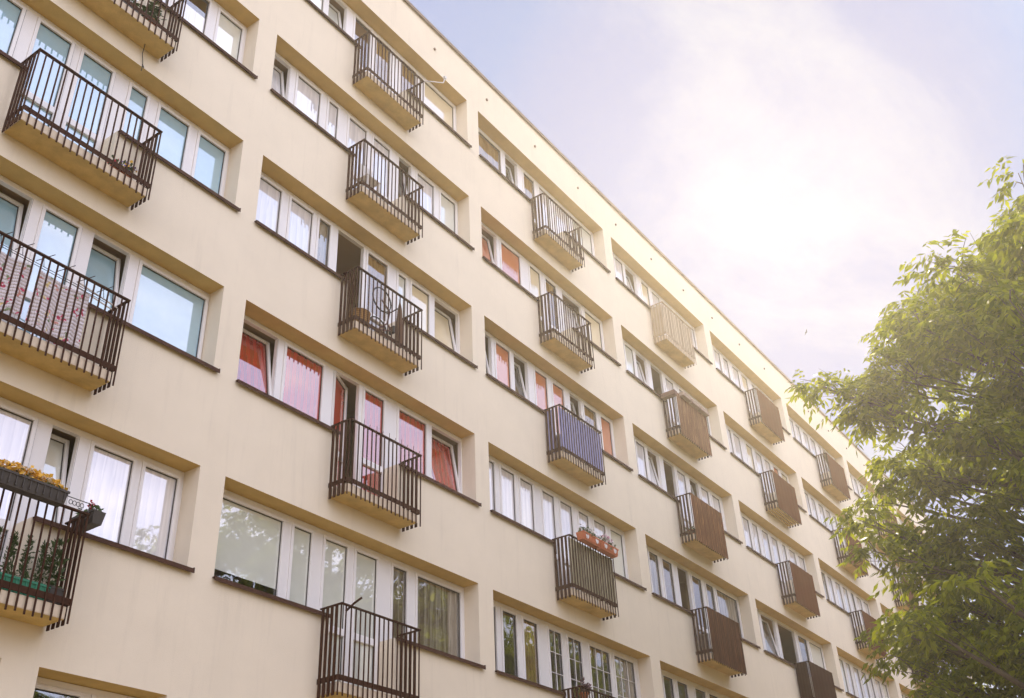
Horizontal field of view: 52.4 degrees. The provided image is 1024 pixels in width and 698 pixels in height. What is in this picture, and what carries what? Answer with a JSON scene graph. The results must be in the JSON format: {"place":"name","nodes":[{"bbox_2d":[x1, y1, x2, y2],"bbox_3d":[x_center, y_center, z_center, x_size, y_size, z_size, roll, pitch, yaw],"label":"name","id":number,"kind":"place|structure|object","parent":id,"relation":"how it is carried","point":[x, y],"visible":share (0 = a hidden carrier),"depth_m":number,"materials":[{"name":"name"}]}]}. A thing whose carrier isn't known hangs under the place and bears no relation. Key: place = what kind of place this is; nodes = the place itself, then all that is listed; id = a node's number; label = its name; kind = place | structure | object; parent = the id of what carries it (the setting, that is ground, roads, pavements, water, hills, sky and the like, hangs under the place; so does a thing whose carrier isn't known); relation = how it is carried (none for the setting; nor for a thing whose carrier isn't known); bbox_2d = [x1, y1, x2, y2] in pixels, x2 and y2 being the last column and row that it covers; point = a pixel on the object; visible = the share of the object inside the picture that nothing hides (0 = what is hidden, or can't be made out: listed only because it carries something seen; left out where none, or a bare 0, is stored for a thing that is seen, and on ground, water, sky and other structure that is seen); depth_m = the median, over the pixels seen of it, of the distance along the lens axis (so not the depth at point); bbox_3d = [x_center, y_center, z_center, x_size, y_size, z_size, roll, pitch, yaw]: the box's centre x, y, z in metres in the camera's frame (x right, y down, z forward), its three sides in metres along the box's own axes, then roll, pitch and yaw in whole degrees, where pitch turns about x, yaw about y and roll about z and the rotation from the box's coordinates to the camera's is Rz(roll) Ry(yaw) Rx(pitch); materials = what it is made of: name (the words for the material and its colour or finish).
{"place":"outdoors","nodes":[
{"label":"outdoors","id":0,"kind":"place"},
{"bbox_2d":[554,434,567,453],"bbox_3d":[0.978,1.927,20.520,0.300,0.440,0.300,-23,-37,28],"label":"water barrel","id":1,"kind":"object","parent":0,"point":[560,443],"visible":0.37,"depth_m":20.42,"materials":[{"name":"plastic"}]},
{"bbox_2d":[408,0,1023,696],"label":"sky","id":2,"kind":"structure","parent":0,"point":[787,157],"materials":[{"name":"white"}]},
{"label":"ground","id":3,"kind":"structure","parent":0,"visible":0},
{"bbox_2d":[0,0,971,697],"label":"apartment building","id":4,"kind":"structure","parent":3,"relation":"on","point":[252,438],"depth_m":16.79,"materials":[{"name":"paint"}]},
{"bbox_2d":[0,525,50,600],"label":"green planter","id":5,"kind":"object","parent":4,"relation":"on","point":[16,579],"visible":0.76,"depth_m":10.34,"materials":[{"name":"green plastic"}]},
{"bbox_2d":[0,459,69,506],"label":"flower box","id":6,"kind":"object","parent":4,"relation":"attached to","point":[30,482],"visible":1,"depth_m":10.38,"materials":[{"name":"plastic"}]},
{"bbox_2d":[41,538,69,604],"bbox_3d":[-4.683,2.266,10.623,0.283,0.754,0.262,-12,-33,14],"label":"dark planter","id":7,"kind":"object","parent":4,"relation":"on","point":[52,584],"visible":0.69,"depth_m":10.62,"materials":[{"name":"plastic"}]},
{"bbox_2d":[0,232,113,301],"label":"clothes rack","id":8,"kind":"object","parent":4,"relation":"attached to","point":[58,271],"visible":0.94,"depth_m":11.80,"materials":[{"name":"black metal"}]},
{"bbox_2d":[0,251,33,316],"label":"drying cloth","id":9,"kind":"object","parent":8,"relation":"hanging from","point":[14,282],"visible":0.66,"depth_m":11.33,"materials":[{"name":"fabric"}]},
{"bbox_2d":[25,270,89,347],"bbox_3d":[-5.095,-0.415,11.675,0.066,0.825,0.662,-23,-37,28],"label":"drying cloth","id":10,"kind":"object","parent":8,"relation":"hanging from","point":[51,310],"visible":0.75,"depth_m":11.68,"materials":[{"name":"fabric"}]},
{"bbox_2d":[68,496,89,512],"bbox_3d":[-4.561,1.637,10.888,0.010,0.145,0.309,-23,-37,28],"label":"rail bracket","id":11,"kind":"object","parent":4,"relation":"on","point":[78,502],"visible":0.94,"depth_m":10.92,"materials":[{"name":"metal"}]},
{"bbox_2d":[35,676,134,697],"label":"window","id":12,"kind":"structure","parent":4,"relation":"in","point":[43,684],"depth_m":10.86,"materials":[{"name":"white plastic"}]},
{"bbox_2d":[71,500,105,532],"bbox_3d":[-4.551,1.776,11.172,0.416,0.313,0.233,-23,-37,28],"label":"flower box","id":13,"kind":"object","parent":4,"relation":"attached to","point":[96,518],"visible":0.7,"depth_m":11.06,"materials":[{"name":"plastic"}]},
{"bbox_2d":[73,281,116,309],"bbox_3d":[-4.891,-0.622,12.201,0.097,0.090,0.562,-23,-37,28],"label":"folding frame","id":14,"kind":"object","parent":4,"relation":"on","point":[94,297],"visible":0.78,"depth_m":12.22,"materials":[{"name":"white plastic"}]},
{"bbox_2d":[0,397,194,572],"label":"window","id":15,"kind":"structure","parent":4,"relation":"in","point":[139,495],"depth_m":12.02,"materials":[{"name":"white plastic"}]},
{"bbox_2d":[0,175,219,372],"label":"window","id":16,"kind":"structure","parent":4,"relation":"in","point":[164,307],"depth_m":13.31,"materials":[{"name":"glass"}]},
{"bbox_2d":[107,155,122,169],"bbox_3d":[-5.043,-2.318,13.197,0.201,0.280,0.212,-23,-37,28],"label":"flower pot","id":17,"kind":"object","parent":4,"relation":"on","point":[116,160],"visible":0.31,"depth_m":13.17,"materials":[{"name":"ceramic"}]},
{"bbox_2d":[0,0,240,211],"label":"window","id":18,"kind":"structure","parent":4,"relation":"in","point":[184,146],"depth_m":14.15,"materials":[{"name":"glass"}]},
{"bbox_2d":[120,160,136,177],"bbox_3d":[-4.968,-2.260,13.353,0.273,0.343,0.289,-23,-37,28],"label":"flower pot","id":19,"kind":"object","parent":4,"relation":"on","point":[129,165],"visible":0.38,"depth_m":13.34,"materials":[{"name":"ceramic"}]},
{"bbox_2d":[123,0,143,12],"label":"shrub planter","id":20,"kind":"object","parent":4,"relation":"on","point":[137,4],"visible":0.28,"depth_m":14.51,"materials":[{"name":"plastic"}]},
{"bbox_2d":[140,1,165,25],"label":"potted plant","id":21,"kind":"object","parent":4,"relation":"on","point":[155,12],"visible":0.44,"depth_m":14.75,"materials":[{"name":"green plant"}]},
{"bbox_2d":[132,0,257,78],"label":"window","id":22,"kind":"structure","parent":4,"relation":"in","point":[218,27],"depth_m":16.86,"materials":[{"name":"white plastic"}]},
{"bbox_2d":[212,489,485,691],"bbox_3d":[-2.173,3.747,14.607,0.439,2.260,5.410,-23,-37,28],"label":"window","id":23,"kind":"structure","parent":4,"relation":"in","point":[311,568],"depth_m":14.65,"materials":[{"name":"white plastic"}]},
{"bbox_2d":[347,597,362,610],"bbox_3d":[-2.099,3.385,13.799,0.226,0.203,0.034,0,-32,-4],"label":"rail rod","id":24,"kind":"object","parent":4,"relation":"attached to","point":[355,602],"visible":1,"depth_m":13.80,"materials":[{"name":"brown paint"}]},
{"bbox_2d":[236,315,481,506],"bbox_3d":[-2.366,1.459,16.124,0.641,2.260,5.410,-23,-37,28],"label":"window","id":25,"kind":"structure","parent":4,"relation":"in","point":[301,381],"depth_m":16.19,"materials":[{"name":"white plastic"}]},
{"bbox_2d":[349,308,370,326],"bbox_3d":[-2.408,-0.429,16.425,0.345,0.320,0.350,-23,-37,28],"label":"wicker basket","id":26,"kind":"object","parent":4,"relation":"on","point":[357,312],"visible":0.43,"depth_m":16.35,"materials":[{"name":"brown wicker"}]},
{"bbox_2d":[254,171,477,368],"bbox_3d":[-2.460,-0.871,17.582,0.600,2.260,5.410,-23,-37,28],"label":"window","id":27,"kind":"structure","parent":4,"relation":"in","point":[280,212],"depth_m":17.63,"materials":[{"name":"white plastic"}]},
{"bbox_2d":[360,164,379,197],"bbox_3d":[-2.482,-2.906,18.098,0.230,0.799,0.340,-23,-37,28],"label":"chair","id":28,"kind":"object","parent":4,"relation":"on","point":[367,179],"visible":0.41,"depth_m":18.12,"materials":[{"name":"beige plastic"}]},
{"bbox_2d":[270,51,474,250],"bbox_3d":[-2.571,-3.193,19.051,0.600,2.260,5.410,-23,-37,28],"label":"window","id":29,"kind":"structure","parent":4,"relation":"in","point":[301,94],"depth_m":19.17,"materials":[{"name":"white plastic"}]},
{"bbox_2d":[368,287,398,338],"bbox_3d":[-2.138,-0.552,16.973,0.268,1.091,0.603,-23,-37,28],"label":"bicycle","id":30,"kind":"object","parent":4,"relation":"on","point":[393,328],"visible":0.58,"depth_m":17.04,"materials":[{"name":"black metal"}]},
{"bbox_2d":[306,0,471,147],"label":"window","id":31,"kind":"structure","parent":4,"relation":"in","point":[354,26],"depth_m":21.10,"materials":[{"name":"white plastic"}]},
{"bbox_2d":[396,305,402,347],"bbox_3d":[-1.864,-0.381,17.234,0.118,1.058,0.116,-23,-37,28],"label":"folded parasol","id":32,"kind":"object","parent":4,"relation":"on","point":[397,329],"visible":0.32,"depth_m":17.17,"materials":[{"name":"brown fabric"}]},
{"bbox_2d":[424,76,446,82],"bbox_3d":[-1.567,-5.395,20.765,0.547,0.291,0.069,11,-35,-20],"label":"antenna","id":33,"kind":"object","parent":4,"relation":"attached to","point":[444,77],"visible":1,"depth_m":20.76,"materials":[{"name":"silver metal"}]},
{"bbox_2d":[478,127,610,272],"bbox_3d":[0.653,-3.147,24.519,0.600,2.260,5.410,-23,-37,28],"label":"window","id":34,"kind":"structure","parent":4,"relation":"in","point":[490,152],"depth_m":24.73,"materials":[{"name":"white plastic"}]},
{"bbox_2d":[481,222,620,365],"bbox_3d":[0.764,-0.824,23.050,0.600,2.260,5.410,-23,-37,28],"label":"window","id":35,"kind":"structure","parent":4,"relation":"in","point":[507,260],"depth_m":23.20,"materials":[{"name":"white plastic"}]},
{"bbox_2d":[485,330,632,470],"bbox_3d":[0.850,1.509,21.597,0.663,2.260,5.410,-23,-37,28],"label":"window","id":36,"kind":"structure","parent":4,"relation":"in","point":[542,391],"depth_m":21.67,"materials":[{"name":"white plastic"}]},
{"bbox_2d":[493,600,640,697],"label":"window","id":37,"kind":"structure","parent":4,"relation":"in","point":[531,633],"depth_m":18.59,"materials":[{"name":"white plastic"}]},
{"bbox_2d":[489,455,646,590],"bbox_3d":[1.058,3.791,20.072,0.423,2.260,5.410,-23,-37,28],"label":"window","id":38,"kind":"structure","parent":4,"relation":"in","point":[515,497],"depth_m":20.03,"materials":[{"name":"white plastic"}]},
{"bbox_2d":[577,677,591,697],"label":"rail plant","id":39,"kind":"object","parent":4,"relation":"on","point":[586,685],"visible":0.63,"depth_m":17.97,"materials":[{"name":"plant"}]},
{"bbox_2d":[576,524,600,548],"bbox_3d":[1.433,3.488,19.616,0.233,0.394,0.663,-23,-37,28],"label":"orange flower box","id":40,"kind":"object","parent":4,"relation":"attached to","point":[586,536],"visible":1,"depth_m":19.50,"materials":[{"name":"plastic"}]},
{"bbox_2d":[596,533,618,557],"bbox_3d":[1.819,3.755,20.075,0.237,0.404,0.644,-23,-37,28],"label":"orange flower box","id":41,"kind":"object","parent":4,"relation":"attached to","point":[608,548],"visible":0.91,"depth_m":19.99,"materials":[{"name":"plastic"}]},
{"bbox_2d":[613,253,712,364],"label":"window","id":42,"kind":"structure","parent":4,"relation":"in","point":[643,291],"depth_m":28.47,"materials":[{"name":"white plastic"}]},
{"bbox_2d":[660,389,677,399],"bbox_3d":[3.916,1.152,26.012,0.410,0.130,0.160,-23,-37,28],"label":"wooden box","id":43,"kind":"object","parent":4,"relation":"attached to","point":[669,394],"visible":1,"depth_m":25.95,"materials":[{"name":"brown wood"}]},
{"bbox_2d":[623,339,726,449],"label":"window","id":44,"kind":"structure","parent":4,"relation":"in","point":[633,367],"depth_m":26.94,"materials":[{"name":"white plastic"}]},
{"bbox_2d":[679,391,691,402],"bbox_3d":[4.373,1.212,26.253,0.128,0.110,0.440,-23,-37,28],"label":"window box","id":45,"kind":"object","parent":4,"relation":"attached to","point":[685,396],"visible":1,"depth_m":26.16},
{"bbox_2d":[634,436,742,543],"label":"window","id":46,"kind":"structure","parent":4,"relation":"in","point":[646,469],"depth_m":25.79,"materials":[{"name":"white plastic"}]},
{"bbox_2d":[689,399,700,409],"bbox_3d":[4.665,1.419,26.603,0.128,0.110,0.440,-23,-37,28],"label":"window box","id":47,"kind":"object","parent":4,"relation":"attached to","point":[694,404],"visible":1,"depth_m":26.54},
{"bbox_2d":[661,669,729,697],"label":"window","id":48,"kind":"structure","parent":4,"relation":"in","point":[690,687],"depth_m":22.49,"materials":[{"name":"white plastic"}]},
{"bbox_2d":[698,406,708,416],"bbox_3d":[4.956,1.626,26.953,0.128,0.110,0.440,-23,-37,28],"label":"window box","id":49,"kind":"object","parent":4,"relation":"attached to","point":[703,411],"visible":1,"depth_m":26.89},
{"bbox_2d":[646,545,760,652],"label":"window","id":50,"kind":"structure","parent":4,"relation":"in","point":[723,601],"depth_m":24.36,"materials":[{"name":"white plastic"}]},
{"bbox_2d":[712,345,790,434],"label":"window","id":51,"kind":"structure","parent":4,"relation":"in","point":[723,365],"depth_m":32.63,"materials":[{"name":"white plastic"}]},
{"bbox_2d":[725,424,806,512],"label":"window","id":52,"kind":"structure","parent":4,"relation":"in","point":[739,447],"depth_m":31.24,"materials":[{"name":"white plastic"}]},
{"bbox_2d":[740,511,824,598],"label":"window","id":53,"kind":"structure","parent":4,"relation":"in","point":[759,540],"depth_m":29.81,"materials":[{"name":"white plastic"}]},
{"bbox_2d":[757,609,843,691],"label":"window","id":54,"kind":"structure","parent":4,"relation":"in","point":[814,651],"depth_m":28.71,"materials":[{"name":"white plastic"}]},
{"bbox_2d":[789,417,852,490],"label":"window","id":55,"kind":"structure","parent":4,"relation":"in","point":[800,435],"depth_m":36.76,"materials":[{"name":"white plastic"}]},
{"bbox_2d":[804,489,868,561],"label":"window","id":56,"kind":"structure","parent":4,"relation":"in","point":[816,510],"depth_m":35.14,"materials":[{"name":"white plastic"}]},
{"bbox_2d":[820,568,884,640],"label":"window","id":57,"kind":"structure","parent":4,"relation":"in","point":[837,593],"depth_m":33.92,"materials":[{"name":"white plastic"}]},
{"bbox_2d":[838,655,889,697],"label":"window","id":58,"kind":"structure","parent":4,"relation":"in","point":[852,674],"depth_m":32.37,"materials":[{"name":"white plastic"}]},
{"bbox_2d":[849,472,883,519],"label":"window","id":59,"kind":"structure","parent":4,"relation":"in","point":[857,486],"depth_m":40.42,"materials":[{"name":"white plastic"}]},
{"bbox_2d":[866,542,919,601],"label":"window","id":60,"kind":"structure","parent":4,"relation":"in","point":[873,561],"depth_m":39.23,"materials":[{"name":"white plastic"}]},
{"bbox_2d":[901,692,911,697],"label":"window","id":61,"kind":"structure","parent":4,"relation":"in","point":[903,694],"depth_m":35.80,"materials":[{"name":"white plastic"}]},
{"bbox_2d":[784,155,1023,697],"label":"leafy tree","id":62,"kind":"object","parent":3,"relation":"on","point":[967,325],"visible":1,"depth_m":17.86,"materials":[{"name":"green plant"}]}
]}

